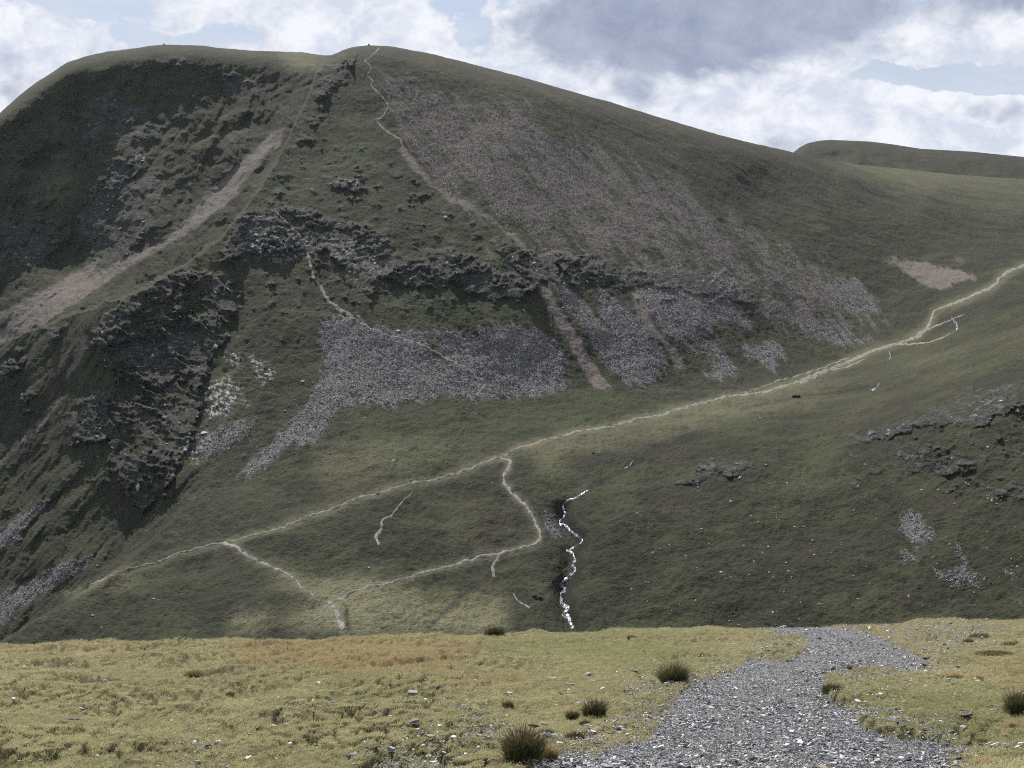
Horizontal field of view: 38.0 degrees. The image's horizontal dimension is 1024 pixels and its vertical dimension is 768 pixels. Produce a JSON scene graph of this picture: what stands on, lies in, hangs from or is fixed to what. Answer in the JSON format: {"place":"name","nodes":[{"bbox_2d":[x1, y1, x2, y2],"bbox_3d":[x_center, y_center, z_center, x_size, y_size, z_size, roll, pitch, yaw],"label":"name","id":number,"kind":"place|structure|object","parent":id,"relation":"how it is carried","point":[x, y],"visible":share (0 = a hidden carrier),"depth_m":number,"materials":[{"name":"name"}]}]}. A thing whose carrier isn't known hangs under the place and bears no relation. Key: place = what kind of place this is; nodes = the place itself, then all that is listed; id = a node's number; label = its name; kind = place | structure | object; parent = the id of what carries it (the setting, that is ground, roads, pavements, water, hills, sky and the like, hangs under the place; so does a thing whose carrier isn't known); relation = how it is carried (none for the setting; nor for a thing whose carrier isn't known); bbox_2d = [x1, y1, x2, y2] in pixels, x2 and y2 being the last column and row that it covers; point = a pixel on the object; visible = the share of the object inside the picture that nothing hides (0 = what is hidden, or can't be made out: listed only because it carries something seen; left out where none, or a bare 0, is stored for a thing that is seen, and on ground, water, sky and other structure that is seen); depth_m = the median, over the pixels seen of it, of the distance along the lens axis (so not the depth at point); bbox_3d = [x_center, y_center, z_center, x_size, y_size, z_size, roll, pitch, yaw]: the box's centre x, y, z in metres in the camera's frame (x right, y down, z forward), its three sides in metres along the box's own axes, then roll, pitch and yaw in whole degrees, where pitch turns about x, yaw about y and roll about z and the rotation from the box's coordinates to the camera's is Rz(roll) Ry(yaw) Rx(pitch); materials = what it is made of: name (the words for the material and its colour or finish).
{"place":"outdoors","nodes":[
{"label":"outdoors","id":0,"kind":"place"},
{"bbox_2d":[0,45,1023,644],"bbox_3d":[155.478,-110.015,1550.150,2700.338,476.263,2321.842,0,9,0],"label":"mountain","id":1,"kind":"structure","parent":0,"point":[262,137],"depth_m":946.40,"materials":[{"name":"green plant"}]},
{"bbox_2d":[222,542,313,595],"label":"footpath","id":2,"kind":"structure","parent":1,"relation":"on","point":[255,559],"depth_m":688.55,"materials":[{"name":"beige gravel"}]},
{"bbox_2d":[275,211,352,316],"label":"footpath","id":3,"kind":"structure","parent":1,"relation":"on","point":[339,309],"depth_m":1005.44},
{"bbox_2d":[328,600,344,629],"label":"footpath","id":4,"kind":"structure","parent":1,"relation":"on","point":[337,617],"depth_m":629.52,"materials":[{"name":"beige gravel"}]},
{"bbox_2d":[364,48,403,146],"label":"footpath","id":5,"kind":"structure","parent":1,"relation":"on","point":[383,128],"depth_m":1229.27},
{"bbox_2d":[374,491,412,544],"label":"footpath","id":6,"kind":"structure","parent":1,"relation":"on","point":[380,529],"depth_m":718.42,"materials":[{"name":"beige gravel"}]},
{"bbox_2d":[341,317,485,395],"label":"footpath","id":7,"kind":"structure","parent":1,"relation":"on","point":[379,331],"depth_m":941.39,"materials":[{"name":"grey gravel"}]},
{"bbox_2d":[326,458,541,603],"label":"footpath","id":8,"kind":"structure","parent":1,"relation":"on","point":[503,551],"depth_m":704.67,"materials":[{"name":"beige gravel"}]},
{"bbox_2d":[491,555,499,576],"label":"footpath","id":9,"kind":"structure","parent":1,"relation":"on","point":[493,565],"depth_m":690.28,"materials":[{"name":"beige gravel"}]},
{"bbox_2d":[0,93,1020,627],"bbox_3d":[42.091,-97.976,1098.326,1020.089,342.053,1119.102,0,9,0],"label":"stones","id":10,"kind":"object","parent":1,"relation":"on","point":[660,383],"visible":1,"depth_m":732.74,"materials":[{"name":"grey stone"}]},
{"bbox_2d":[0,246,1022,624],"bbox_3d":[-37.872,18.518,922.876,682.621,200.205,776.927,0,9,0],"label":"scree","id":11,"kind":"structure","parent":1,"relation":"on","point":[554,522],"depth_m":933.57,"materials":[{"name":"stone"}]},
{"bbox_2d":[4,80,1019,490],"bbox_3d":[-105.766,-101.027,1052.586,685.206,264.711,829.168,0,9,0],"label":"scree","id":12,"kind":"structure","parent":1,"relation":"on","point":[348,272],"depth_m":958.38,"materials":[{"name":"stone"}]},
{"bbox_2d":[513,593,530,607],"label":"footpath","id":13,"kind":"structure","parent":1,"relation":"on","point":[527,606],"depth_m":647.74,"materials":[{"name":"beige gravel"}]},
{"bbox_2d":[67,264,1023,594],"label":"footpath","id":14,"kind":"structure","parent":1,"relation":"on","point":[633,418],"depth_m":876.32,"materials":[{"name":"soil"}]},
{"bbox_2d":[374,71,796,314],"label":"scree","id":15,"kind":"structure","parent":1,"relation":"on","point":[574,191],"depth_m":1162.66,"materials":[{"name":"stone"}]},
{"bbox_2d":[736,357,848,393],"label":"footpath","id":16,"kind":"structure","parent":1,"relation":"on","point":[840,360],"depth_m":974.41,"materials":[{"name":"soil"}]},
{"bbox_2d":[800,359,864,383],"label":"footpath","id":17,"kind":"structure","parent":1,"relation":"on","point":[819,374],"depth_m":978.91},
{"bbox_2d":[893,332,952,345],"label":"footpath","id":18,"kind":"structure","parent":1,"relation":"on","point":[905,343],"depth_m":999.84,"materials":[{"name":"soil"}]},
{"bbox_2d":[916,314,965,338],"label":"footpath","id":19,"kind":"structure","parent":1,"relation":"on","point":[920,335],"depth_m":1050.13,"materials":[{"name":"soil"}]},
{"bbox_2d":[0,617,1023,767],"bbox_3d":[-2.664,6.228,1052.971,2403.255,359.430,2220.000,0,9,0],"label":"ground","id":20,"kind":"structure","parent":0,"point":[84,678],"depth_m":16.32,"materials":[{"name":"green plant"}]},
{"bbox_2d":[181,669,209,677],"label":"heather tuft","id":21,"kind":"object","parent":20,"relation":"on","point":[196,674],"visible":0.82,"depth_m":18.85,"materials":[{"name":"green plant"}]},
{"bbox_2d":[225,691,234,695],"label":"heather tuft","id":22,"kind":"object","parent":20,"relation":"on","point":[230,693],"visible":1,"depth_m":16.34,"materials":[{"name":"green plant"}]},
{"bbox_2d":[328,710,347,717],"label":"heather tuft","id":23,"kind":"object","parent":20,"relation":"on","point":[341,714],"visible":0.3,"depth_m":13.78,"materials":[{"name":"green plant"}]},
{"bbox_2d":[407,690,417,695],"bbox_3d":[-1.045,3.245,15.637,0.128,0.068,0.062,-3,-2,-24],"label":"stone","id":24,"kind":"object","parent":20,"relation":"on","point":[412,692],"visible":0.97,"depth_m":15.62,"materials":[{"name":"white stone"}]},
{"bbox_2d":[409,719,419,722],"bbox_3d":[-0.827,2.856,12.601,0.080,0.041,0.062,-5,10,-31],"label":"stone","id":25,"kind":"object","parent":20,"relation":"on","point":[414,720],"visible":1,"depth_m":12.59,"materials":[{"name":"grey stone"}]},
{"bbox_2d":[480,625,505,635],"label":"rush clump","id":26,"kind":"object","parent":20,"relation":"on","point":[495,631],"visible":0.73,"depth_m":25.98,"materials":[{"name":"green plant"}]},
{"bbox_2d":[501,700,513,706],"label":"heather tuft","id":27,"kind":"object","parent":20,"relation":"on","point":[508,703],"visible":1,"depth_m":14.23,"materials":[{"name":"green plant"}]},
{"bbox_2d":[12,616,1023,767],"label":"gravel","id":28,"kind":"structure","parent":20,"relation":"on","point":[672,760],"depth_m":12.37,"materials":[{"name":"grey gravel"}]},
{"bbox_2d":[485,715,561,762],"bbox_3d":[0.091,2.527,10.551,0.667,0.365,0.581,0,9,0],"label":"rush clump","id":29,"kind":"object","parent":20,"relation":"on","point":[522,746],"visible":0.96,"depth_m":10.49,"materials":[{"name":"green plant"}]},
{"bbox_2d":[541,728,556,735],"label":"rush clump","id":30,"kind":"object","parent":20,"relation":"on","point":[551,732],"visible":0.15,"depth_m":12.09,"materials":[{"name":"green plant"}]},
{"bbox_2d":[542,736,565,759],"bbox_3d":[0.263,2.635,10.825,0.338,0.229,0.287,0,9,0],"label":"grass tussock","id":31,"kind":"object","parent":20,"relation":"on","point":[555,755],"depth_m":10.78,"materials":[{"name":"plant"}]},
{"bbox_2d":[564,709,580,719],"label":"rush clump","id":32,"kind":"object","parent":20,"relation":"on","point":[570,715],"visible":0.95,"depth_m":13.45,"materials":[{"name":"green plant"}]},
{"bbox_2d":[563,731,589,739],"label":"rush clump","id":33,"kind":"object","parent":20,"relation":"on","point":[579,735],"visible":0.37,"depth_m":11.69,"materials":[{"name":"green plant"}]},
{"bbox_2d":[576,719,592,725],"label":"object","id":34,"kind":"object","parent":20,"relation":"on","point":[582,722],"visible":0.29,"depth_m":12.93,"materials":[{"name":"green plant"}]},
{"bbox_2d":[577,696,612,716],"bbox_3d":[0.764,2.934,13.588,0.403,0.234,0.408,0,9,0],"label":"rush clump","id":35,"kind":"object","parent":20,"relation":"on","point":[596,709],"visible":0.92,"depth_m":13.51,"materials":[{"name":"green plant"}]},
{"bbox_2d":[646,659,699,683],"bbox_3d":[1.719,3.094,16.057,0.695,0.333,0.670,0,9,0],"label":"rush clump","id":36,"kind":"object","parent":20,"relation":"on","point":[675,674],"visible":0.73,"depth_m":15.98,"materials":[{"name":"green plant"}]},
{"bbox_2d":[819,680,844,693],"bbox_3d":[3.122,2.951,14.441,0.316,0.149,0.282,0,9,0],"label":"rush clump","id":37,"kind":"object","parent":20,"relation":"on","point":[826,688],"visible":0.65,"depth_m":14.43,"materials":[{"name":"green plant"}]},
{"bbox_2d":[937,668,967,679],"bbox_3d":[4.679,3.074,15.763,0.364,0.160,0.314,0,9,0],"label":"grass tussock","id":38,"kind":"object","parent":20,"relation":"on","point":[953,674],"depth_m":15.71,"materials":[{"name":"beige plant"}]},
{"bbox_2d":[959,712,973,716],"bbox_3d":[3.818,2.779,12.507,0.138,0.027,0.104,-6,-3,5],"label":"slate slab","id":39,"kind":"object","parent":20,"relation":"on","point":[966,714],"depth_m":12.48,"materials":[{"name":"stone"}]},
{"bbox_2d":[962,638,973,642],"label":"heather tuft","id":40,"kind":"object","parent":20,"relation":"on","point":[968,640],"visible":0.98,"depth_m":21.39,"materials":[{"name":"brown plant"}]},
{"bbox_2d":[968,672,984,679],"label":"grass tussock","id":41,"kind":"object","parent":20,"relation":"on","point":[978,675],"depth_m":15.19,"materials":[{"name":"beige plant"}]},
{"bbox_2d":[966,632,989,637],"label":"heather tuft","id":42,"kind":"object","parent":20,"relation":"on","point":[975,635],"visible":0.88,"depth_m":22.27,"materials":[{"name":"brown plant"}]},
{"bbox_2d":[960,751,1002,764],"bbox_3d":[3.101,2.480,9.777,0.276,0.149,0.268,0,9,0],"label":"grass tussock","id":43,"kind":"object","parent":20,"relation":"on","point":[989,759],"depth_m":9.78,"materials":[{"name":"beige plant"}]},
{"bbox_2d":[976,737,989,743],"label":"heather tuft","id":44,"kind":"object","parent":20,"relation":"on","point":[982,740],"visible":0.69,"depth_m":10.86,"materials":[{"name":"green plant"}]},
{"bbox_2d":[972,649,1013,655],"bbox_3d":[6.141,3.428,18.939,0.507,0.146,0.408,0,9,0],"label":"heather tuft","id":45,"kind":"object","parent":20,"relation":"on","point":[989,652],"visible":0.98,"depth_m":18.88,"materials":[{"name":"plant"}]},
{"bbox_2d":[1000,731,1011,737],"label":"grass tussock","id":46,"kind":"object","parent":20,"relation":"on","point":[1004,734],"depth_m":11.43,"materials":[{"name":"beige plant"}]},
{"bbox_2d":[995,686,1023,714],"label":"rush clump","id":47,"kind":"object","parent":20,"relation":"on","point":[1014,705],"visible":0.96,"depth_m":12.62,"materials":[{"name":"green plant"}]},
{"bbox_2d":[1000,641,1018,645],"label":"heather tuft","id":48,"kind":"object","parent":20,"relation":"on","point":[1009,643],"visible":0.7,"depth_m":20.53,"materials":[{"name":"plant"}]},
{"bbox_2d":[1003,718,1017,727],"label":"grass tussock","id":49,"kind":"object","parent":20,"relation":"on","point":[1009,723],"depth_m":12.02,"materials":[{"name":"beige plant"}]},
{"bbox_2d":[0,0,1023,156],"label":"sky","id":50,"kind":"structure","parent":0,"point":[788,75],"materials":[{"name":"white"}]},
{"bbox_2d":[559,490,588,628],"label":"stream","id":51,"kind":"structure","parent":0,"point":[565,615],"depth_m":683.69,"materials":[{"name":"white liquid"}]},
{"bbox_2d":[793,140,1023,178],"bbox_3d":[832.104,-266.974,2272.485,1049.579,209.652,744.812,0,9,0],"label":"hill","id":52,"kind":"structure","parent":0,"point":[877,154],"depth_m":2130.60,"materials":[{"name":"green plant"}]}
]}

